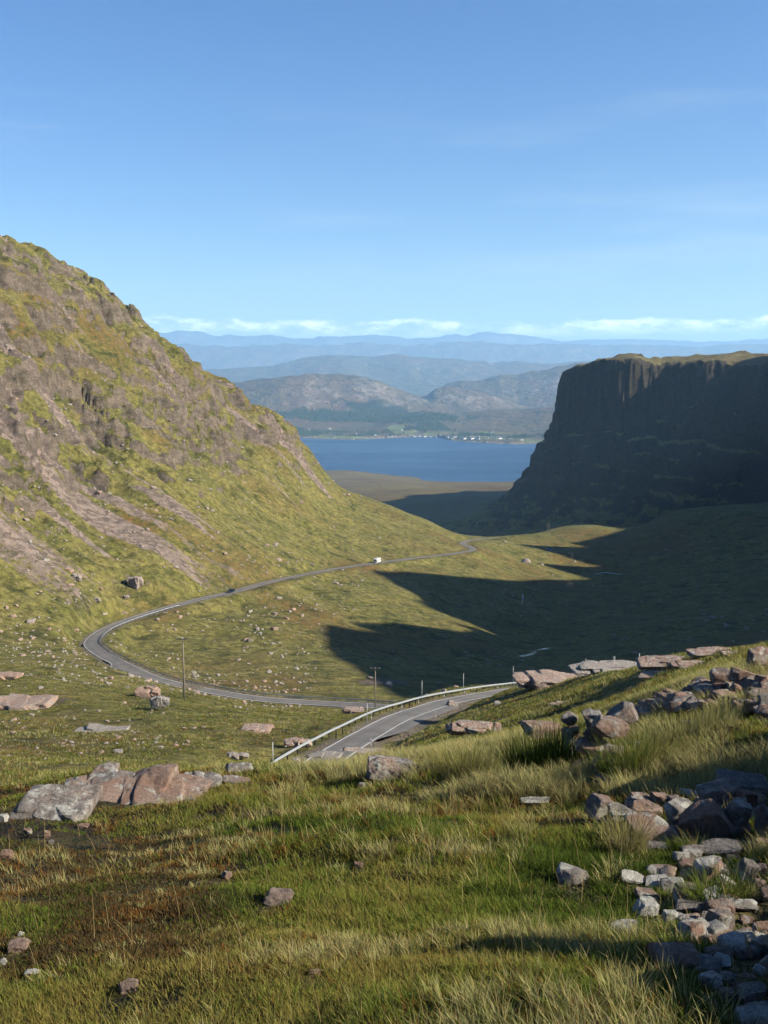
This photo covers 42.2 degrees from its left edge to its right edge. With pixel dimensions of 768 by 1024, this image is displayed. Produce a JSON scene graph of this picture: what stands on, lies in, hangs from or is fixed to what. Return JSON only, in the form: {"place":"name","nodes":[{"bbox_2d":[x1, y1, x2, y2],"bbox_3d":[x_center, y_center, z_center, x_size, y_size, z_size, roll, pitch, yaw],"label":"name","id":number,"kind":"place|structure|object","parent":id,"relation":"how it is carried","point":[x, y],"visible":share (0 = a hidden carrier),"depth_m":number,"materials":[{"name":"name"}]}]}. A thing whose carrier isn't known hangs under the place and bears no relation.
{"place":"outdoors","nodes":[
{"label":"outdoors","id":0,"kind":"place"},
{"bbox_2d":[83,538,506,762],"bbox_3d":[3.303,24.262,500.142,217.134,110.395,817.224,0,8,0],"label":"road","id":1,"kind":"structure","parent":0,"point":[363,736],"depth_m":258.77,"materials":[{"name":"asphalt"}]},
{"bbox_2d":[0,235,767,1023],"bbox_3d":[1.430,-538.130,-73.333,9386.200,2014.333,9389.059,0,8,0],"label":"terrain","id":2,"kind":"structure","parent":0,"point":[634,457],"depth_m":545.17,"materials":[{"name":"plant"}]},
{"bbox_2d":[0,671,23,679],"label":"rock slab","id":3,"kind":"object","parent":2,"relation":"on","point":[9,675],"visible":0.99,"depth_m":197.52,"materials":[{"name":"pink stone"}]},
{"bbox_2d":[7,937,30,952],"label":"stone","id":4,"kind":"object","parent":2,"relation":"on","point":[20,944],"visible":0.99,"depth_m":4.39,"materials":[{"name":"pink stone"}]},
{"bbox_2d":[0,693,58,709],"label":"rock slab","id":5,"kind":"object","parent":2,"relation":"on","point":[12,701],"visible":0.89,"depth_m":145.22,"materials":[{"name":"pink stone"}]},
{"bbox_2d":[8,784,103,821],"bbox_3d":[-3.801,3.413,11.490,0.902,0.398,0.901,0,8,0],"label":"rock slab","id":6,"kind":"object","parent":2,"relation":"on","point":[59,802],"visible":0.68,"depth_m":11.39,"materials":[{"name":"grey stone"}]},
{"bbox_2d":[64,762,135,785],"bbox_3d":[-4.008,3.827,13.992,0.953,0.356,0.868,0,8,0],"label":"rock slab","id":7,"kind":"object","parent":2,"relation":"on","point":[101,773],"visible":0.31,"depth_m":14.10,"materials":[{"name":"grey stone"}]},
{"bbox_2d":[73,723,129,731],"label":"rock slab","id":8,"kind":"object","parent":2,"relation":"on","point":[93,727],"visible":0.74,"depth_m":117.58,"materials":[{"name":"stone"}]},
{"bbox_2d":[118,978,138,995],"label":"stone","id":9,"kind":"object","parent":2,"relation":"on","point":[130,986],"visible":0.91,"depth_m":3.52,"materials":[{"name":"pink stone"}]},
{"bbox_2d":[126,576,143,588],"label":"rock slab","id":10,"kind":"object","parent":2,"relation":"on","point":[136,582],"visible":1,"depth_m":408.97,"materials":[{"name":"grey stone"}]},
{"bbox_2d":[134,685,159,696],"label":"rock slab","id":11,"kind":"object","parent":2,"relation":"on","point":[147,691],"visible":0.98,"depth_m":169.06,"materials":[{"name":"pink stone"}]},
{"bbox_2d":[99,763,211,805],"bbox_3d":[-3.001,3.635,12.693,1.316,0.516,1.187,1,8,11],"label":"rock slab","id":12,"kind":"object","parent":2,"relation":"on","point":[149,784],"visible":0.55,"depth_m":12.74,"materials":[{"name":"stone"}]},
{"bbox_2d":[150,696,169,708],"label":"rock slab","id":13,"kind":"object","parent":2,"relation":"on","point":[156,702],"visible":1,"depth_m":146.61,"materials":[{"name":"grey stone"}]},
{"bbox_2d":[184,771,222,786],"bbox_3d":[-2.526,3.706,13.501,0.617,0.277,0.586,0,8,0],"label":"rock slab","id":14,"kind":"object","parent":2,"relation":"on","point":[212,776],"visible":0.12,"depth_m":13.61,"materials":[{"name":"grey stone"}]},
{"bbox_2d":[222,775,251,783],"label":"rock slab","id":15,"kind":"object","parent":2,"relation":"on","point":[230,778],"visible":0.74,"depth_m":13.75,"materials":[{"name":"grey stone"}]},
{"bbox_2d":[225,762,252,772],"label":"rock slab","id":16,"kind":"object","parent":2,"relation":"on","point":[234,766],"visible":0.67,"depth_m":15.86,"materials":[{"name":"grey stone"}]},
{"bbox_2d":[101,605,394,702],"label":"guard rail","id":17,"kind":"object","parent":2,"relation":"on","point":[311,697],"visible":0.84,"depth_m":275.64,"materials":[{"name":"metal"}]},
{"bbox_2d":[240,723,271,733],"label":"rock slab","id":18,"kind":"object","parent":2,"relation":"on","point":[259,728],"visible":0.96,"depth_m":120.28,"materials":[{"name":"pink stone"}]},
{"bbox_2d":[263,887,293,905],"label":"stone","id":19,"kind":"object","parent":2,"relation":"on","point":[274,896],"visible":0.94,"depth_m":5.08,"materials":[{"name":"stone"}]},
{"bbox_2d":[283,737,311,747],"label":"rock slab","id":20,"kind":"object","parent":2,"relation":"on","point":[293,742],"visible":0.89,"depth_m":108.29,"materials":[{"name":"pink stone"}]},
{"bbox_2d":[307,750,342,758],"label":"rock slab","id":21,"kind":"object","parent":2,"relation":"on","point":[327,754],"visible":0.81,"depth_m":103.18,"materials":[{"name":"stone"}]},
{"bbox_2d":[342,706,363,713],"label":"rock slab","id":22,"kind":"object","parent":2,"relation":"on","point":[351,709],"visible":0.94,"depth_m":178.33,"materials":[{"name":"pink stone"}]},
{"bbox_2d":[340,747,384,753],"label":"rock slab","id":23,"kind":"object","parent":2,"relation":"on","point":[362,750],"visible":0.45,"depth_m":107.36,"materials":[{"name":"grey stone"}]},
{"bbox_2d":[0,640,767,785],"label":"grass tussocks","id":24,"kind":"object","parent":2,"relation":"on","point":[541,706],"depth_m":98.48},
{"bbox_2d":[0,292,767,763],"bbox_3d":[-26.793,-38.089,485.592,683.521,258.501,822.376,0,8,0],"label":"loose stones","id":25,"kind":"object","parent":2,"relation":"on","point":[204,618],"visible":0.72,"depth_m":382.85,"materials":[{"name":"stone"}]},
{"bbox_2d":[367,755,414,781],"bbox_3d":[0.068,3.219,12.524,0.669,0.346,0.408,-2,8,-17],"label":"boulder","id":26,"kind":"object","parent":2,"relation":"on","point":[379,765],"visible":0.77,"depth_m":12.35,"materials":[{"name":"grey stone"}]},
{"bbox_2d":[273,682,515,762],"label":"guard rail","id":27,"kind":"object","parent":2,"relation":"on","point":[328,733],"visible":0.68,"depth_m":136.54,"materials":[{"name":"metal"}]},
{"bbox_2d":[405,734,506,778],"bbox_3d":[0.979,3.090,12.364,1.253,0.583,1.129,-6,10,-38],"label":"grass tussock","id":28,"kind":"object","parent":2,"relation":"on","point":[466,767],"depth_m":12.33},
{"bbox_2d":[445,721,492,735],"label":"rock slab","id":29,"kind":"object","parent":2,"relation":"on","point":[458,728],"visible":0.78,"depth_m":53.08,"materials":[{"name":"pink stone"}]},
{"bbox_2d":[519,796,549,803],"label":"rock slab","id":30,"kind":"object","parent":2,"relation":"on","point":[530,800],"visible":0.94,"depth_m":9.75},
{"bbox_2d":[519,720,560,738],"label":"boulder","id":31,"kind":"object","parent":2,"relation":"on","point":[527,724],"visible":0.67,"depth_m":15.29,"materials":[{"name":"stone"}]},
{"bbox_2d":[512,669,576,690],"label":"rock slab","id":32,"kind":"object","parent":2,"relation":"on","point":[541,678],"visible":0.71,"depth_m":129.21,"materials":[{"name":"pink stone"}]},
{"bbox_2d":[488,712,603,777],"bbox_3d":[1.898,2.685,11.342,1.312,0.952,1.406,8,11,44],"label":"rush clump","id":33,"kind":"object","parent":2,"relation":"on","point":[548,751],"visible":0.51,"depth_m":11.22,"materials":[{"name":"green plant"}]},
{"bbox_2d":[561,725,579,759],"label":"boulder","id":34,"kind":"object","parent":2,"relation":"on","point":[567,729],"visible":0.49,"depth_m":11.32,"materials":[{"name":"grey stone"}]},
{"bbox_2d":[561,711,577,725],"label":"stone","id":35,"kind":"object","parent":34,"relation":"on","point":[568,717],"visible":0.95,"depth_m":11.35,"materials":[{"name":"grey stone"}]},
{"bbox_2d":[556,862,588,884],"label":"boulder","id":36,"kind":"object","parent":2,"relation":"on","point":[564,872],"visible":0.94,"depth_m":5.35,"materials":[{"name":"grey stone"}]},
{"bbox_2d":[575,737,609,756],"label":"boulder","id":37,"kind":"object","parent":2,"relation":"on","point":[587,744],"visible":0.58,"depth_m":10.84,"materials":[{"name":"grey stone"}]},
{"bbox_2d":[583,729,601,740],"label":"stone","id":38,"kind":"object","parent":37,"relation":"on","point":[590,733],"visible":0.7,"depth_m":10.93,"materials":[{"name":"stone"}]},
{"bbox_2d":[582,708,602,728],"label":"boulder","id":39,"kind":"object","parent":2,"relation":"on","point":[589,715],"visible":0.71,"depth_m":11.12,"materials":[{"name":"grey stone"}]},
{"bbox_2d":[585,793,613,824],"bbox_3d":[1.694,2.291,7.698,0.267,0.207,0.208,0,8,0],"label":"stone","id":40,"kind":"object","parent":2,"relation":"on","point":[599,801],"visible":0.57,"depth_m":7.63,"materials":[{"name":"stone"}]},
{"bbox_2d":[567,660,636,675],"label":"rock slab","id":41,"kind":"object","parent":2,"relation":"on","point":[586,667],"visible":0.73,"depth_m":112.11,"materials":[{"name":"grey stone"}]},
{"bbox_2d":[591,715,628,738],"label":"boulder","id":42,"kind":"object","parent":2,"relation":"on","point":[607,726],"visible":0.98,"depth_m":10.74,"materials":[{"name":"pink stone"}]},
{"bbox_2d":[606,701,637,723],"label":"boulder","id":43,"kind":"object","parent":2,"relation":"on","point":[626,711],"visible":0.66,"depth_m":11.98,"materials":[{"name":"grey stone"}]},
{"bbox_2d":[608,802,635,835],"bbox_3d":[1.637,2.126,6.824,0.202,0.216,0.173,0,8,0],"label":"stone","id":44,"kind":"object","parent":2,"relation":"on","point":[611,806],"visible":0.32,"depth_m":6.79,"materials":[{"name":"stone"}]},
{"bbox_2d":[584,722,668,785],"bbox_3d":[2.365,2.463,9.985,0.992,0.657,0.908,0,8,0],"label":"rush clump","id":45,"kind":"object","parent":2,"relation":"on","point":[631,763],"visible":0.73,"depth_m":9.92,"materials":[{"name":"green plant"}]},
{"bbox_2d":[586,799,671,856],"bbox_3d":[1.531,1.989,6.190,0.669,0.402,0.624,-4,9,-27],"label":"grass tussock","id":46,"kind":"object","parent":2,"relation":"on","point":[624,839],"depth_m":6.19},
{"bbox_2d":[621,869,644,883],"bbox_3d":[1.351,1.982,5.416,0.133,0.050,0.083,0,8,0],"label":"rock slab","id":47,"kind":"object","parent":2,"relation":"on","point":[627,875],"visible":0.98,"depth_m":5.40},
{"bbox_2d":[628,792,653,802],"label":"stone","id":48,"kind":"object","parent":2,"relation":"on","point":[639,795],"visible":0.55,"depth_m":8.39,"materials":[{"name":"grey stone"}]},
{"bbox_2d":[632,896,658,915],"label":"stone","id":49,"kind":"object","parent":2,"relation":"on","point":[647,904],"visible":0.84,"depth_m":4.69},
{"bbox_2d":[634,887,658,898],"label":"stone","id":50,"kind":"object","parent":2,"relation":"on","point":[640,891],"visible":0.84,"depth_m":5.05,"materials":[{"name":"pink stone"}]},
{"bbox_2d":[632,799,662,816],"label":"stone","id":51,"kind":"object","parent":2,"relation":"on","point":[648,804],"visible":0.59,"depth_m":7.51,"materials":[{"name":"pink stone"}]},
{"bbox_2d":[624,812,679,845],"bbox_3d":[1.767,2.098,6.588,0.322,0.141,0.267,0,8,0],"label":"boulder","id":52,"kind":"object","parent":2,"relation":"on","point":[667,830],"visible":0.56,"depth_m":6.53,"materials":[{"name":"grey stone"}]},
{"bbox_2d":[638,670,665,678],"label":"rock slab","id":53,"kind":"object","parent":2,"relation":"on","point":[647,674],"visible":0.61,"depth_m":51.48,"materials":[{"name":"stone"}]},
{"bbox_2d":[605,726,699,774],"bbox_3d":[2.676,2.440,10.167,0.969,0.547,0.941,-4,9,-29],"label":"grass tussock","id":54,"kind":"object","parent":2,"relation":"on","point":[662,745],"depth_m":10.15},
{"bbox_2d":[645,874,667,889],"bbox_3d":[1.484,1.994,5.376,0.165,0.050,0.091,0,8,0],"label":"rock slab","id":55,"kind":"object","parent":2,"relation":"on","point":[651,880],"visible":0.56,"depth_m":5.37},
{"bbox_2d":[645,841,667,851],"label":"stone","id":56,"kind":"object","parent":2,"relation":"on","point":[660,845],"visible":0.59,"depth_m":6.32,"materials":[{"name":"grey stone"}]},
{"bbox_2d":[649,792,667,803],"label":"stone","id":57,"kind":"object","parent":2,"relation":"on","point":[658,797],"visible":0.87,"depth_m":8.31,"materials":[{"name":"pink stone"}]},
{"bbox_2d":[635,655,682,669],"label":"rock slab","id":58,"kind":"object","parent":2,"relation":"on","point":[656,662],"visible":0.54,"depth_m":53.84,"materials":[{"name":"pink stone"}]},
{"bbox_2d":[659,865,676,876],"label":"stone","id":59,"kind":"object","parent":2,"relation":"on","point":[670,870],"visible":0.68,"depth_m":5.55,"materials":[{"name":"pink stone"}]},
{"bbox_2d":[662,909,678,924],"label":"stone","id":60,"kind":"object","parent":2,"relation":"on","point":[665,913],"visible":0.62,"depth_m":4.41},
{"bbox_2d":[660,877,683,892],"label":"stone","id":61,"kind":"object","parent":2,"relation":"on","point":[665,882],"visible":0.59,"depth_m":5.29,"materials":[{"name":"grey stone"}]},
{"bbox_2d":[647,942,697,968],"bbox_3d":[0.959,1.454,3.262,0.165,0.049,0.140,0,8,0],"label":"boulder","id":62,"kind":"object","parent":2,"relation":"on","point":[656,949],"visible":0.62,"depth_m":3.26,"materials":[{"name":"stone"}]},
{"bbox_2d":[664,797,691,829],"bbox_3d":[2.107,2.157,7.094,0.230,0.198,0.198,0,8,0],"label":"boulder","id":63,"kind":"object","parent":2,"relation":"on","point":[675,808],"visible":0.49,"depth_m":7.04,"materials":[{"name":"grey stone"}]},
{"bbox_2d":[668,701,688,712],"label":"stone","id":64,"kind":"object","parent":2,"relation":"on","point":[674,707],"visible":0.88,"depth_m":14.31,"materials":[{"name":"stone"}]},
{"bbox_2d":[672,882,697,902],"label":"stone","id":65,"kind":"object","parent":2,"relation":"on","point":[676,894],"visible":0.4,"depth_m":4.91,"materials":[{"name":"grey stone"}]},
{"bbox_2d":[666,660,705,669],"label":"rock slab","id":66,"kind":"object","parent":2,"relation":"on","point":[677,664],"visible":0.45,"depth_m":46.13,"materials":[{"name":"stone"}]},
{"bbox_2d":[623,698,753,752],"bbox_3d":[3.394,2.415,11.219,1.488,0.870,1.328,0,8,0],"label":"grass tussock","id":67,"kind":"object","parent":2,"relation":"on","point":[705,724],"depth_m":11.14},
{"bbox_2d":[677,950,701,968],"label":"stone","id":68,"kind":"object","parent":2,"relation":"on","point":[691,958],"visible":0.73,"depth_m":3.19,"materials":[{"name":"grey stone"}]},
{"bbox_2d":[675,898,705,911],"bbox_3d":[1.441,1.854,4.694,0.157,0.039,0.082,0,8,0],"label":"rock slab","id":69,"kind":"object","parent":2,"relation":"on","point":[692,906],"visible":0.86,"depth_m":4.68,"materials":[{"name":"stone"}]},
{"bbox_2d":[680,844,702,858],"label":"stone","id":70,"kind":"object","parent":2,"relation":"on","point":[696,850],"visible":0.73,"depth_m":6.08,"materials":[{"name":"grey stone"}]},
{"bbox_2d":[676,918,707,943],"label":"stone","id":71,"kind":"object","parent":2,"relation":"on","point":[698,927],"visible":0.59,"depth_m":4.00,"materials":[{"name":"grey stone"}]},
{"bbox_2d":[679,798,733,842],"bbox_3d":[2.197,2.108,6.764,0.364,0.324,0.315,4,9,28],"label":"boulder","id":72,"kind":"object","parent":2,"relation":"on","point":[706,815],"visible":0.8,"depth_m":6.66,"materials":[{"name":"stone"}]},
{"bbox_2d":[685,646,728,657],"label":"rock slab","id":73,"kind":"object","parent":2,"relation":"on","point":[699,652],"visible":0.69,"depth_m":50.93,"materials":[{"name":"grey stone"}]},
{"bbox_2d":[692,855,723,880],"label":"boulder","id":74,"kind":"object","parent":2,"relation":"on","point":[707,860],"visible":0.67,"depth_m":5.52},
{"bbox_2d":[696,954,721,972],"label":"stone","id":75,"kind":"object","parent":2,"relation":"on","point":[710,962],"visible":0.81,"depth_m":3.16,"materials":[{"name":"grey stone"}]},
{"bbox_2d":[698,971,722,989],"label":"stone","id":76,"kind":"object","parent":2,"relation":"on","point":[710,976],"visible":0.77,"depth_m":2.92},
{"bbox_2d":[664,854,767,901],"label":"grass tussock","id":77,"kind":"object","parent":2,"relation":"on","point":[727,889],"depth_m":4.80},
{"bbox_2d":[695,777,740,804],"bbox_3d":[2.653,2.212,7.873,0.360,0.171,0.290,0,8,0],"label":"boulder","id":78,"kind":"object","parent":2,"relation":"on","point":[716,790],"visible":0.81,"depth_m":7.80,"materials":[{"name":"grey stone"}]},
{"bbox_2d":[703,899,733,910],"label":"stone","id":79,"kind":"object","parent":2,"relation":"on","point":[714,903],"visible":0.56,"depth_m":4.55,"materials":[{"name":"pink stone"}]},
{"bbox_2d":[707,919,730,935],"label":"stone","id":80,"kind":"object","parent":2,"relation":"on","point":[717,927],"visible":0.51,"depth_m":4.06,"materials":[{"name":"grey stone"}]},
{"bbox_2d":[704,944,733,962],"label":"stone","id":81,"kind":"object","parent":2,"relation":"on","point":[727,951],"visible":0.42,"depth_m":3.42,"materials":[{"name":"stone"}]},
{"bbox_2d":[671,686,767,727],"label":"grass tussock","id":82,"kind":"object","parent":2,"relation":"on","point":[741,707],"depth_m":12.19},
{"bbox_2d":[705,908,734,930],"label":"boulder","id":83,"kind":"object","parent":2,"relation":"on","point":[725,917],"visible":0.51,"depth_m":4.24,"materials":[{"name":"grey stone"}]},
{"bbox_2d":[709,667,731,682],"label":"boulder","id":84,"kind":"object","parent":2,"relation":"on","point":[718,674],"visible":0.82,"depth_m":15.18,"materials":[{"name":"grey stone"}]},
{"bbox_2d":[700,838,743,857],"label":"boulder","id":85,"kind":"object","parent":2,"relation":"on","point":[723,846],"visible":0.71,"depth_m":6.11,"materials":[{"name":"stone"}]},
{"bbox_2d":[714,952,730,968],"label":"stone","id":86,"kind":"object","parent":2,"relation":"on","point":[726,961],"visible":0.61,"depth_m":3.23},
{"bbox_2d":[716,987,737,1001],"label":"stone","id":87,"kind":"object","parent":2,"relation":"on","point":[730,992],"visible":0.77,"depth_m":2.81,"materials":[{"name":"grey stone"}]},
{"bbox_2d":[720,971,736,985],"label":"stone","id":88,"kind":"object","parent":2,"relation":"on","point":[724,975],"visible":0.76,"depth_m":2.97,"materials":[{"name":"grey stone"}]},
{"bbox_2d":[717,931,745,956],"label":"stone","id":89,"kind":"object","parent":2,"relation":"on","point":[734,936],"visible":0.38,"depth_m":3.56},
{"bbox_2d":[729,823,750,840],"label":"stone","id":90,"kind":"object","parent":2,"relation":"on","point":[739,830],"visible":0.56,"depth_m":6.70,"materials":[{"name":"grey stone"}]},
{"bbox_2d":[725,797,751,827],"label":"boulder","id":91,"kind":"object","parent":90,"relation":"on","point":[738,811],"visible":0.91,"depth_m":6.69,"materials":[{"name":"stone"}]},
{"bbox_2d":[714,769,767,793],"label":"rock slab","id":92,"kind":"object","parent":2,"relation":"on","point":[751,781],"visible":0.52,"depth_m":8.61,"materials":[{"name":"grey stone"}]},
{"bbox_2d":[728,667,755,681],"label":"boulder","id":93,"kind":"object","parent":2,"relation":"on","point":[736,674],"visible":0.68,"depth_m":14.76,"materials":[{"name":"pink stone"}]},
{"bbox_2d":[733,943,755,960],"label":"stone","id":94,"kind":"object","parent":2,"relation":"on","point":[742,950],"visible":0.94,"depth_m":3.48,"materials":[{"name":"stone"}]},
{"bbox_2d":[733,899,758,911],"bbox_3d":[1.663,1.815,4.595,0.131,0.032,0.061,1,8,7],"label":"rock slab","id":95,"kind":"object","parent":2,"relation":"on","point":[744,904],"visible":0.88,"depth_m":4.58,"materials":[{"name":"grey stone"}]},
{"bbox_2d":[733,857,760,884],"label":"stone","id":96,"kind":"object","parent":2,"relation":"on","point":[752,865],"visible":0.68,"depth_m":5.25,"materials":[{"name":"grey stone"}]},
{"bbox_2d":[734,1001,767,1023],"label":"boulder","id":97,"kind":"object","parent":2,"relation":"on","point":[761,1013],"visible":0.91,"depth_m":2.62,"materials":[{"name":"grey stone"}]},
{"bbox_2d":[735,981,766,1002],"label":"boulder","id":98,"kind":"object","parent":2,"relation":"on","point":[750,991],"visible":0.84,"depth_m":2.79,"materials":[{"name":"grey stone"}]},
{"bbox_2d":[750,935,761,944],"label":"stone","id":99,"kind":"object","parent":2,"relation":"on","point":[753,941],"visible":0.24,"depth_m":3.58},
{"bbox_2d":[756,934,767,955],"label":"stone","id":100,"kind":"object","parent":99,"relation":"on","point":[761,943],"visible":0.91,"depth_m":3.50,"materials":[{"name":"stone"}]},
{"bbox_2d":[746,646,767,669],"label":"boulder","id":101,"kind":"object","parent":2,"relation":"on","point":[760,653],"visible":0.72,"depth_m":19.82,"materials":[{"name":"grey stone"}]},
{"bbox_2d":[752,921,767,932],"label":"boulder","id":102,"kind":"object","parent":2,"relation":"on","point":[759,925],"visible":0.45,"depth_m":4.02,"materials":[{"name":"stone"}]},
{"bbox_2d":[754,803,767,837],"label":"boulder","id":103,"kind":"object","parent":2,"relation":"on","point":[761,819],"visible":0.83,"depth_m":6.54,"materials":[{"name":"grey stone"}]},
{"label":"stone","id":104,"kind":"object","parent":2,"relation":"on","visible":0},
{"bbox_2d":[736,789,757,806],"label":"stone","id":105,"kind":"object","parent":104,"relation":"on","point":[751,797],"visible":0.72,"depth_m":7.65,"materials":[{"name":"grey stone"}]},
{"bbox_2d":[0,658,767,1023],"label":"grass","id":106,"kind":"structure","parent":0,"point":[620,992],"depth_m":4.98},
{"bbox_2d":[0,0,767,341],"label":"sky","id":107,"kind":"structure","parent":0,"point":[558,170],"materials":[{"name":"blue"}]},
{"bbox_2d":[300,437,535,481],"bbox_3d":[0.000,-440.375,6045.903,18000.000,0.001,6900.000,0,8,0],"label":"loch","id":108,"kind":"structure","parent":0,"point":[431,459],"depth_m":4703.15,"materials":[{"name":"liquid"}]},
{"bbox_2d":[159,330,767,444],"bbox_3d":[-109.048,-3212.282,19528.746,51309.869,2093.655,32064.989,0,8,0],"label":"hills","id":109,"kind":"structure","parent":0,"point":[505,385],"depth_m":15220.67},
{"bbox_2d":[275,406,543,439],"bbox_3d":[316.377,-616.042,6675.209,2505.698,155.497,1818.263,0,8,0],"label":"woodland","id":110,"kind":"object","parent":109,"relation":"on","point":[437,425],"visible":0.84,"depth_m":6971.60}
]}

